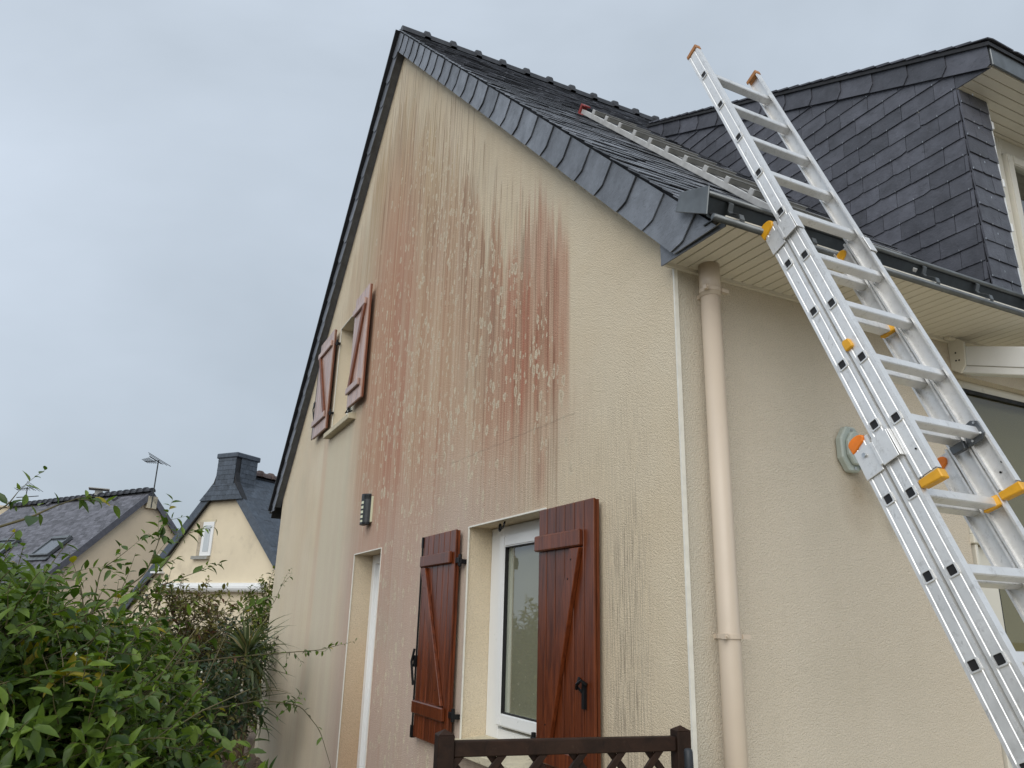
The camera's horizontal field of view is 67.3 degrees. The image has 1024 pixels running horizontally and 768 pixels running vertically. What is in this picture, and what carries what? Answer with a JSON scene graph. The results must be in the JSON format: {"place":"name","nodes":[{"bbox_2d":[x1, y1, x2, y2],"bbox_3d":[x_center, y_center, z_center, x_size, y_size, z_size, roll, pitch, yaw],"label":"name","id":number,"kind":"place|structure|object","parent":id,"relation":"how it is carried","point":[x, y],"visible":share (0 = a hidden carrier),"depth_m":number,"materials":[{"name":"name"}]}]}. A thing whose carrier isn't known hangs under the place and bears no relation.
{"place":"outdoors","nodes":[
{"label":"outdoors","id":0,"kind":"place"},
{"bbox_2d":[216,745,261,767],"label":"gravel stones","id":1,"kind":"object","parent":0,"point":[256,765],"visible":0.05,"depth_m":8.88,"materials":[{"name":"grey gravel"}]},
{"bbox_2d":[216,697,262,767],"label":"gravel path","id":2,"kind":"structure","parent":0,"point":[251,738],"depth_m":9.50,"materials":[{"name":"grey gravel"}]},
{"bbox_2d":[127,573,251,767],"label":"olive bush","id":3,"kind":"object","parent":2,"relation":"on","point":[209,613],"visible":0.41,"depth_m":5.61,"materials":[{"name":"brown plant"}]},
{"bbox_2d":[153,638,269,754],"bbox_3d":[-1.908,2.331,4.710,0.829,1.512,2.518,4,-18,-8],"label":"border plant","id":4,"kind":"object","parent":2,"relation":"on","point":[222,688],"visible":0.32,"depth_m":4.48,"materials":[{"name":"green plant"}]},
{"bbox_2d":[203,612,296,767],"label":"yucca","id":5,"kind":"object","parent":2,"relation":"on","point":[247,643],"visible":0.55,"depth_m":7.27,"materials":[{"name":"green plant"}]},
{"bbox_2d":[232,565,274,738],"bbox_3d":[-3.592,3.764,10.872,1.333,2.376,1.182,4,-18,-9],"label":"lime shrub","id":6,"kind":"object","parent":2,"relation":"on","point":[250,594],"visible":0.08,"depth_m":11.04,"materials":[{"name":"plant"}]},
{"bbox_2d":[0,0,1023,529],"label":"sky","id":7,"kind":"structure","parent":0,"point":[178,177],"materials":[{"name":"grey"}]},
{"label":"ground","id":8,"kind":"structure","parent":0,"visible":0},
{"bbox_2d":[0,505,9,514],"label":"neighbour house","id":9,"kind":"structure","parent":8,"relation":"on","point":[3,510],"depth_m":34.95,"materials":[{"name":"paint"}]},
{"bbox_2d":[0,487,177,625],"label":"neighbour house","id":10,"kind":"structure","parent":8,"relation":"on","point":[95,533],"depth_m":26.55,"materials":[{"name":"stone"}]},
{"bbox_2d":[15,481,42,497],"bbox_3d":[-21.881,5.160,34.653,1.300,1.368,0.838,-9,-20,31],"label":"tv antenna","id":11,"kind":"object","parent":10,"relation":"attached to","point":[27,488],"visible":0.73,"depth_m":34.86,"materials":[{"name":"metal"}]},
{"bbox_2d":[142,452,170,507],"bbox_3d":[-12.478,3.325,26.448,1.115,1.712,0.847,-13,-22,38],"label":"tv antenna","id":12,"kind":"object","parent":10,"relation":"attached to","point":[152,461],"visible":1,"depth_m":26.75,"materials":[{"name":"metal"}]},
{"bbox_2d":[20,603,278,760],"bbox_3d":[-3.732,2.908,7.373,2.138,1.910,4.786,-6,-19,23],"label":"dark hedge","id":13,"kind":"object","parent":8,"relation":"on","point":[235,629],"visible":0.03,"depth_m":8.95,"materials":[{"name":"green plant"}]},
{"bbox_2d":[0,466,356,767],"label":"climbing shrub","id":14,"kind":"object","parent":8,"relation":"on","point":[80,687],"visible":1,"depth_m":1.50,"materials":[{"name":"green plant"}]},
{"bbox_2d":[125,452,280,680],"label":"neighbour house","id":15,"kind":"structure","parent":8,"relation":"on","point":[232,507],"depth_m":19.43,"materials":[{"name":"beige paint"}]},
{"bbox_2d":[199,522,214,555],"bbox_3d":[-7.743,3.928,19.554,0.371,0.845,0.041,-7,-19,25],"label":"window","id":16,"kind":"structure","parent":15,"relation":"in","point":[206,541],"depth_m":19.52,"materials":[{"name":"white plastic"}]},
{"bbox_2d":[255,25,1023,767],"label":"house","id":17,"kind":"structure","parent":8,"relation":"on","point":[575,409],"depth_m":4.12,"materials":[{"name":"beige paint"}]},
{"bbox_2d":[359,493,373,525],"bbox_3d":[-1.255,1.079,6.608,0.083,0.260,0.150,10,-19,-25],"label":"wall lamp","id":18,"kind":"object","parent":17,"relation":"attached to","point":[367,501],"visible":1,"depth_m":6.56,"materials":[{"name":"metal"}]},
{"bbox_2d":[357,554,380,767],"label":"door","id":19,"kind":"structure","parent":17,"relation":"in","point":[376,559],"depth_m":6.60,"materials":[{"name":"white plastic"}]},
{"bbox_2d":[486,519,539,738],"bbox_3d":[0.099,1.331,4.142,0.098,1.175,0.969,10,-19,-25],"label":"window","id":20,"kind":"structure","parent":17,"relation":"in","point":[498,716],"depth_m":4.37,"materials":[{"name":"white plastic"}]},
{"bbox_2d":[578,103,916,271],"bbox_3d":[1.124,-1.263,4.517,0.397,2.173,2.192,10,-19,-25],"label":"roof ladder","id":21,"kind":"object","parent":17,"relation":"on","point":[729,178],"visible":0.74,"depth_m":4.45,"materials":[{"name":"metal"}]},
{"bbox_2d":[687,44,1023,767],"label":"extension ladder","id":22,"kind":"object","parent":17,"relation":"attached to","point":[898,461],"visible":1,"depth_m":2.36,"materials":[{"name":"metal"}]},
{"bbox_2d":[836,426,861,472],"bbox_3d":[1.573,0.363,3.294,0.348,0.466,0.137,3,-17,-5],"label":"wall bracket","id":23,"kind":"object","parent":22,"relation":"attached to","point":[847,459],"depth_m":3.30,"materials":[{"name":"plastic"}]},
{"bbox_2d":[944,336,1023,377],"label":"awning beam","id":24,"kind":"structure","parent":17,"relation":"attached to","point":[972,359],"depth_m":3.72,"materials":[{"name":"white paint"}]},
{"bbox_2d":[956,379,1023,767],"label":"glazed door","id":25,"kind":"structure","parent":17,"relation":"in","point":[993,596],"depth_m":3.63,"materials":[{"name":"white plastic"}]},
{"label":"terrace","id":26,"kind":"structure","parent":0,"visible":0},
{"bbox_2d":[433,725,690,767],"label":"trellis fence","id":27,"kind":"object","parent":26,"relation":"on","point":[450,751],"visible":1,"depth_m":2.28,"materials":[{"name":"brown wood"}]},
{"bbox_2d":[684,748,693,767],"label":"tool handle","id":28,"kind":"object","parent":26,"relation":"on","point":[688,757],"visible":1,"depth_m":2.32,"materials":[{"name":"metal"}]}
]}

